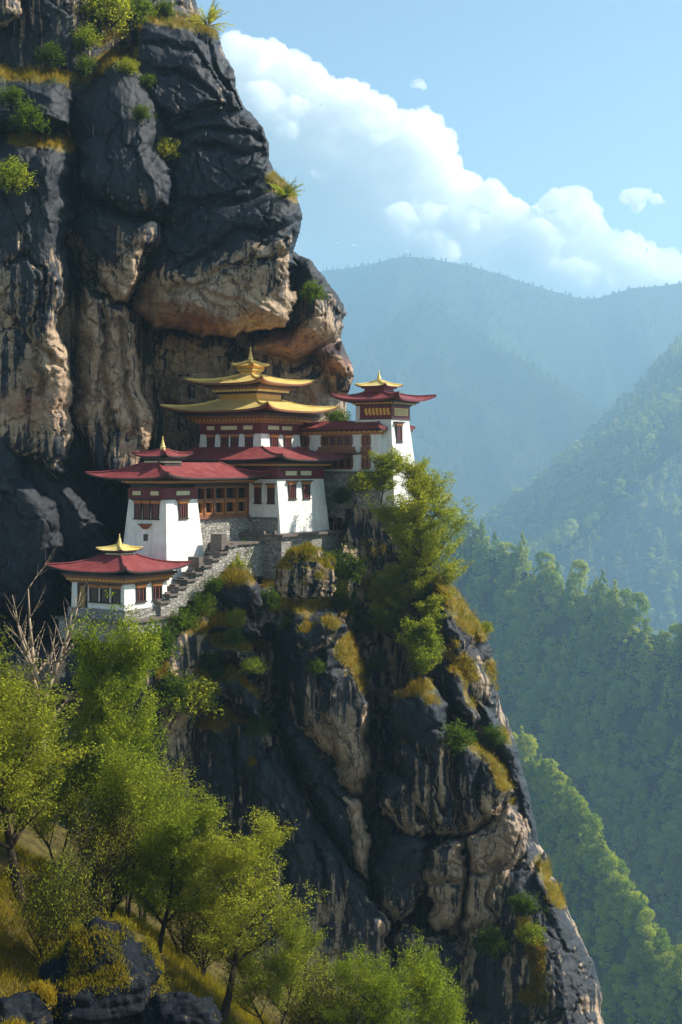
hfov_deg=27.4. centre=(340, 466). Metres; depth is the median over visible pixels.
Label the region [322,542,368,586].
shrub
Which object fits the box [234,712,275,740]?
shrub
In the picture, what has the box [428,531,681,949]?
forest ridge
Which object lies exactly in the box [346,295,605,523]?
mountain spur
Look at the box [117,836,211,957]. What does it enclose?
tree
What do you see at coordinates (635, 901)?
forest tree
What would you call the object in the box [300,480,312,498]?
window
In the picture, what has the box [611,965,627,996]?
broadleaf tree
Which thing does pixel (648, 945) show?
broadleaf tree
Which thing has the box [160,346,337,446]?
golden temple
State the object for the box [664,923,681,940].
broadleaf tree
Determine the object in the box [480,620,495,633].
shrub
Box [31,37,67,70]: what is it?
shrub
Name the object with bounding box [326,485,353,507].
shrub
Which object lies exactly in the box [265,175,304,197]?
fern bush
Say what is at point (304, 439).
window
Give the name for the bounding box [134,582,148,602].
window
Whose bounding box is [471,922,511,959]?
shrub
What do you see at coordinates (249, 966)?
tree
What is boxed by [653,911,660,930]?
fir tree
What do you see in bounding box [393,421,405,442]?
window
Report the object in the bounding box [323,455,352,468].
window
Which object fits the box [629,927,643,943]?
broadleaf tree
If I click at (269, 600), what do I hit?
shrub
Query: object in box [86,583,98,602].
window
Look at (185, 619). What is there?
shrub
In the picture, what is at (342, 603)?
shrub
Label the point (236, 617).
shrub
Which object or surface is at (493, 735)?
shrub
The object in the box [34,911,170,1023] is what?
slope boulder
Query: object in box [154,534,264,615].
stair wall
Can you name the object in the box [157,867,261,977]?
tree
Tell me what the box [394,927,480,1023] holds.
tree
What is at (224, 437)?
window
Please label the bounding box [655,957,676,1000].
broadleaf tree
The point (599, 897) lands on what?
forest tree
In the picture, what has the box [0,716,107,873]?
tree
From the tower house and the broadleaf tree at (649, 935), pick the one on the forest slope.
the broadleaf tree at (649, 935)
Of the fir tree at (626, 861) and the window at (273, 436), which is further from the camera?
the fir tree at (626, 861)
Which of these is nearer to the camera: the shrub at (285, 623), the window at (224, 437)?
the shrub at (285, 623)
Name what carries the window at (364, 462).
in the long hall
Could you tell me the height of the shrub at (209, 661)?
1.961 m
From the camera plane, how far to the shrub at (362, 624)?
115.58 m
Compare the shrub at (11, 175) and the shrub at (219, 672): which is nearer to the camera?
the shrub at (219, 672)
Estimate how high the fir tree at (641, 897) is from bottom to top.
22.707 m
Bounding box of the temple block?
[181,445,352,533]
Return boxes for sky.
[196,0,681,298]
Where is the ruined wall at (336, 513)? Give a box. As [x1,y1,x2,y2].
[327,508,347,517]
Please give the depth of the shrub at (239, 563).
108.89 m
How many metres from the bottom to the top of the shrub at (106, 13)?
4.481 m
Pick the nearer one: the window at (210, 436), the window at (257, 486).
the window at (257, 486)
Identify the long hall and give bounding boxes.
[298,420,414,508]
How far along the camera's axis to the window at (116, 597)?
98.84 m
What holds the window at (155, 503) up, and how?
in the tower house
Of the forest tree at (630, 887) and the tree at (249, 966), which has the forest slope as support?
the forest tree at (630, 887)
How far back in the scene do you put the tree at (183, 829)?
57.94 m
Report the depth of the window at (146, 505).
105.91 m
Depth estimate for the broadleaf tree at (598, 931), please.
593.24 m
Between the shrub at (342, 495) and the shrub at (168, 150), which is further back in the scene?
the shrub at (342, 495)
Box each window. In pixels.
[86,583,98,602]
[97,583,109,603]
[108,584,121,604]
[131,499,141,519]
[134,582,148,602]
[141,499,150,519]
[148,499,160,519]
[151,581,164,600]
[177,499,190,519]
[204,433,216,446]
[218,433,228,446]
[228,433,239,446]
[242,433,254,446]
[252,483,262,503]
[265,483,275,503]
[269,433,280,446]
[282,433,294,446]
[286,480,298,499]
[300,435,309,446]
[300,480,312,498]
[321,435,352,446]
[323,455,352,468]
[361,434,370,446]
[361,455,370,468]
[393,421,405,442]
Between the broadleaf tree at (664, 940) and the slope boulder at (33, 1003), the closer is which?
the slope boulder at (33, 1003)
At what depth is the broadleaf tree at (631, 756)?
993.27 m
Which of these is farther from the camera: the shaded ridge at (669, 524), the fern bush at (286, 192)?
the shaded ridge at (669, 524)
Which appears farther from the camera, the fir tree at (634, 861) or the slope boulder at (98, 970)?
the fir tree at (634, 861)
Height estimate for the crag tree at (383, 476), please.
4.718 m
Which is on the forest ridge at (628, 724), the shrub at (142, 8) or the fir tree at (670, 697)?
the fir tree at (670, 697)
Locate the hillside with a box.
[0,803,317,1023]
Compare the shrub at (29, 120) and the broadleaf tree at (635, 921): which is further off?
the broadleaf tree at (635, 921)
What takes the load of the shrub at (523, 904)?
on the cliff
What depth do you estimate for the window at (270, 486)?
113.52 m
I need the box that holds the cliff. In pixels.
[0,0,603,1023]
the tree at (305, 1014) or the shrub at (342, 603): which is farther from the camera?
the shrub at (342, 603)
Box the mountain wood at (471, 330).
[317,253,681,535]
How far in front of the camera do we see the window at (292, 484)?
114.82 m
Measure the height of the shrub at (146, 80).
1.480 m
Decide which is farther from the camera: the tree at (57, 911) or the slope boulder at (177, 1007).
the tree at (57, 911)
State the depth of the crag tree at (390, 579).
111.97 m
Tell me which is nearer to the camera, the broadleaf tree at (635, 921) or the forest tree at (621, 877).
the broadleaf tree at (635, 921)
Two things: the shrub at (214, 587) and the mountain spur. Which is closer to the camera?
the shrub at (214, 587)
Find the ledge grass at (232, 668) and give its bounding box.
[0,4,568,1009]
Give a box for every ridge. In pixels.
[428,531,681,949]
[472,355,681,574]
[535,449,681,639]
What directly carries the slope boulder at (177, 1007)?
on the hillside
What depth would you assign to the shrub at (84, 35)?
115.91 m
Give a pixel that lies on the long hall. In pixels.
(358, 441)
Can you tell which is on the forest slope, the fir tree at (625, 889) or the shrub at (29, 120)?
the fir tree at (625, 889)
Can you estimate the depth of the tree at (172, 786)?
64.65 m
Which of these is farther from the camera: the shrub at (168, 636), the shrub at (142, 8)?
the shrub at (142, 8)
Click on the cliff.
(140, 280)
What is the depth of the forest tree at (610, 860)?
594.03 m
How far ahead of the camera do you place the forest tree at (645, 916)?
558.48 m
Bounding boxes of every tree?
[0,625,24,831]
[0,658,107,907]
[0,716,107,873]
[0,828,121,965]
[3,540,90,795]
[48,590,184,885]
[50,774,146,919]
[79,682,193,923]
[87,753,210,920]
[114,789,236,976]
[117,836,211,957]
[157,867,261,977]
[168,805,331,1023]
[204,895,334,1023]
[255,949,375,1023]
[300,939,428,1023]
[357,451,406,506]
[364,445,476,637]
[365,557,425,660]
[393,615,450,683]
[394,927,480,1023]
[407,588,459,642]
[427,336,681,841]
[436,339,681,1023]
[437,334,681,1023]
[439,334,681,1023]
[465,335,681,1023]
[580,911,598,954]
[588,831,610,871]
[592,885,608,924]
[592,932,613,975]
[593,902,610,935]
[600,854,619,891]
[602,910,622,939]
[606,857,625,876]
[608,822,625,865]
[610,866,629,875]
[611,874,626,893]
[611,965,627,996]
[614,879,635,903]
[614,881,629,919]
[617,890,626,904]
[619,891,650,924]
[621,850,632,881]
[623,891,639,918]
[626,897,648,927]
[629,855,642,885]
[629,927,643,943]
[630,832,653,883]
[630,893,652,941]
[631,940,652,973]
[632,928,654,955]
[633,851,646,889]
[633,906,649,926]
[634,875,657,896]
[636,882,652,903]
[636,909,659,936]
[638,940,658,964]
[645,869,661,900]
[652,927,674,952]
[653,674,679,720]
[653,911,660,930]
[653,951,674,1000]
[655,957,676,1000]
[661,738,681,789]
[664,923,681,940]
[669,959,681,997]
[676,930,681,944]
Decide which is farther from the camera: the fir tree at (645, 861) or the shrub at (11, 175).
the fir tree at (645, 861)
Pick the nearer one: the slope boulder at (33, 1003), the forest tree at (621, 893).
the slope boulder at (33, 1003)
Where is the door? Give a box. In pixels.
[77,582,87,607]
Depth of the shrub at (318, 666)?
103.06 m
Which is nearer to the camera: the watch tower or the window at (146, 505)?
the window at (146, 505)
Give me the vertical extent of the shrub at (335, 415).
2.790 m
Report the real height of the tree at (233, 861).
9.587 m
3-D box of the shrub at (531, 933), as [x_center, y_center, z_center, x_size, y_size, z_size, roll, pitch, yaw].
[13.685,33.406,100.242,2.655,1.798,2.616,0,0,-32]
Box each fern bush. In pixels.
[185,0,233,31]
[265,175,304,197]
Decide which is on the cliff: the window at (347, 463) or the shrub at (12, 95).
the shrub at (12, 95)
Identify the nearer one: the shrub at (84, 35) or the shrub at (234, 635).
the shrub at (234, 635)
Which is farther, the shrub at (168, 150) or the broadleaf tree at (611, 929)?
the broadleaf tree at (611, 929)
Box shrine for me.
[45,534,192,643]
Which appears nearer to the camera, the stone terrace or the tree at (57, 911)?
the tree at (57, 911)
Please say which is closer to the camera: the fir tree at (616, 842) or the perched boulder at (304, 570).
the perched boulder at (304, 570)
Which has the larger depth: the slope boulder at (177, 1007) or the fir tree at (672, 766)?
the fir tree at (672, 766)
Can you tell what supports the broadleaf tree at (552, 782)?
on the forest slope
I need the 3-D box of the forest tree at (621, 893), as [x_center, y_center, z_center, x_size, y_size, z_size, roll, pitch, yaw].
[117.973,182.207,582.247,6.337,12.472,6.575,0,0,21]
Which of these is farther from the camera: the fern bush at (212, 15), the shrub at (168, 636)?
the fern bush at (212, 15)
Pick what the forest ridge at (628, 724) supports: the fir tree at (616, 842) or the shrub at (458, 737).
the fir tree at (616, 842)
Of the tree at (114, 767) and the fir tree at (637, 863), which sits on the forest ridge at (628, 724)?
the fir tree at (637, 863)
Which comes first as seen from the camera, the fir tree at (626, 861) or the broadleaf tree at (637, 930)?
the broadleaf tree at (637, 930)
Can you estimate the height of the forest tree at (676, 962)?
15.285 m
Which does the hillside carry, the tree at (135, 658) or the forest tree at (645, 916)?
the tree at (135, 658)
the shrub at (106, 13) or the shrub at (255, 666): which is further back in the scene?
the shrub at (106, 13)
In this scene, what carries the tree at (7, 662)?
on the hillside
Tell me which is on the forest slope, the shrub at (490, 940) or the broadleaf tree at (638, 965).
the broadleaf tree at (638, 965)
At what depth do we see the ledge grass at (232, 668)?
106.64 m
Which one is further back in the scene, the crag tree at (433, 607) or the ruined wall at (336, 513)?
the ruined wall at (336, 513)
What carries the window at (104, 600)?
in the shrine
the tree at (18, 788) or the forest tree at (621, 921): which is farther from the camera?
the forest tree at (621, 921)
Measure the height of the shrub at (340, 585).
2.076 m
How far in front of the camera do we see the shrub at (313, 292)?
120.22 m
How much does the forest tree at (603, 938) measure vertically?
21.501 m
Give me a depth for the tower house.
106.92 m
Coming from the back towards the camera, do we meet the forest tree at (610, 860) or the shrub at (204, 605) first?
the forest tree at (610, 860)
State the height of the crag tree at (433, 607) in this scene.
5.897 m
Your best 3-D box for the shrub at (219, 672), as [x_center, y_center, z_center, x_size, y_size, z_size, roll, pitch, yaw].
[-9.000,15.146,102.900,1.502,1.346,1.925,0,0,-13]
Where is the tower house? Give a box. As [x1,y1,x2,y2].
[85,436,270,600]
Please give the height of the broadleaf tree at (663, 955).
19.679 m
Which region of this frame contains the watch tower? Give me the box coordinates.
[330,371,435,506]
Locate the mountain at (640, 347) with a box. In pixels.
[321,257,681,411]
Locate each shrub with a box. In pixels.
[0,84,25,107]
[0,154,38,197]
[6,95,51,139]
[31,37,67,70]
[64,21,105,50]
[71,0,139,41]
[71,52,98,80]
[113,57,140,76]
[122,0,160,29]
[128,103,156,122]
[137,71,156,88]
[142,617,185,675]
[152,663,189,709]
[154,0,182,20]
[156,135,183,160]
[162,669,226,721]
[166,605,201,636]
[187,591,217,618]
[198,574,226,597]
[198,649,230,673]
[209,664,227,681]
[218,625,246,647]
[220,550,251,574]
[223,606,249,628]
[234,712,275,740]
[237,655,270,674]
[260,586,282,612]
[277,615,294,632]
[297,276,328,303]
[304,657,326,676]
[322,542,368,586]
[323,404,351,420]
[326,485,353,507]
[327,576,354,598]
[329,590,362,617]
[342,469,375,495]
[350,614,376,635]
[435,718,476,755]
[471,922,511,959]
[479,723,513,748]
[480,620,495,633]
[504,889,550,916]
[514,919,550,946]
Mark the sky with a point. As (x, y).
(538, 141)
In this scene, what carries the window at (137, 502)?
in the tower house
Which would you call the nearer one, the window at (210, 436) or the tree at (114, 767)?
the tree at (114, 767)
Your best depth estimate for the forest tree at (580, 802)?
989.75 m
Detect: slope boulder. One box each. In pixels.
[0,978,58,1023]
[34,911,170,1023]
[136,991,222,1023]
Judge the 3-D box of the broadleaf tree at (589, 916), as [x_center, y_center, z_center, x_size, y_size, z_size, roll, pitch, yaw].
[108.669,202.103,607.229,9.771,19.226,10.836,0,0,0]
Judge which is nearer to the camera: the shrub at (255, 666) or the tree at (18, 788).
the tree at (18, 788)
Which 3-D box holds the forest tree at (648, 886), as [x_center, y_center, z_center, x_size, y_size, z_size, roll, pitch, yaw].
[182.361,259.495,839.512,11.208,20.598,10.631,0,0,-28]
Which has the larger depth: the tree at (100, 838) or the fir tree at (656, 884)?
the fir tree at (656, 884)
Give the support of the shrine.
on the cliff
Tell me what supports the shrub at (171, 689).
on the cliff
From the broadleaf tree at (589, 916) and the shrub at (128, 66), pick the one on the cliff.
the shrub at (128, 66)
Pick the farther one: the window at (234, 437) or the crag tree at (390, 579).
the window at (234, 437)
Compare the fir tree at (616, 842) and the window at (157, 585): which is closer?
the window at (157, 585)
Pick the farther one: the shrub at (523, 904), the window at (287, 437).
the window at (287, 437)
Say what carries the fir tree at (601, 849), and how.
on the forest slope
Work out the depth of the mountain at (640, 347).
5038.03 m
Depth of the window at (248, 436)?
117.51 m
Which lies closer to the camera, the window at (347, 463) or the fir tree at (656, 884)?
the window at (347, 463)
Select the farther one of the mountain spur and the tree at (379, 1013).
the mountain spur
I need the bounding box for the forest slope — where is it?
[533,786,681,1023]
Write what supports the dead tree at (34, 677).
on the hillside
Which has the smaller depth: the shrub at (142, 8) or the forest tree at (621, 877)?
the shrub at (142, 8)
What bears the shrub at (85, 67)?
on the cliff
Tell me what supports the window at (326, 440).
in the long hall
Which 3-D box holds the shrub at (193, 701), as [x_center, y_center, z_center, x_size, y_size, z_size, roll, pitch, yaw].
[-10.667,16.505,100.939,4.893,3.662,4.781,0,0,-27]
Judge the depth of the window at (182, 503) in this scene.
106.61 m
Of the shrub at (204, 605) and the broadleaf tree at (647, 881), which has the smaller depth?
the shrub at (204, 605)
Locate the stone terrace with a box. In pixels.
[239,529,345,578]
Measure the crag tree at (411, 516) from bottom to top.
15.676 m
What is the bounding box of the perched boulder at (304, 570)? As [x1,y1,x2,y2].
[273,540,336,599]
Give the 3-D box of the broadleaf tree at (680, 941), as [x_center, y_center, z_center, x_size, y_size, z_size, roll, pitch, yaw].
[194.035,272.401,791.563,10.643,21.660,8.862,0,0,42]
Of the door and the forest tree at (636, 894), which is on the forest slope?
the forest tree at (636, 894)
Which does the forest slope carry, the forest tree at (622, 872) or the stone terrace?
the forest tree at (622, 872)
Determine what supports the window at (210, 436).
in the golden temple
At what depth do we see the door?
100.56 m
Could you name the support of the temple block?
on the stone terrace
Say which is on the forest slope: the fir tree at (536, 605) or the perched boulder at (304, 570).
the fir tree at (536, 605)
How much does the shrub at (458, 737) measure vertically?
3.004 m
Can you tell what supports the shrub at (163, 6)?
on the cliff
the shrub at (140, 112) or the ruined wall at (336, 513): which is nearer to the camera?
the shrub at (140, 112)
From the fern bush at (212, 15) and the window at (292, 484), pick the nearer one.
the window at (292, 484)
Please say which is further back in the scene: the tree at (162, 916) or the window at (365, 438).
the window at (365, 438)
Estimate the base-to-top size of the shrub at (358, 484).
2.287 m
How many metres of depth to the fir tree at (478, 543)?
1050.59 m
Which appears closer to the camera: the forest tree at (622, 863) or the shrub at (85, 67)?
the shrub at (85, 67)

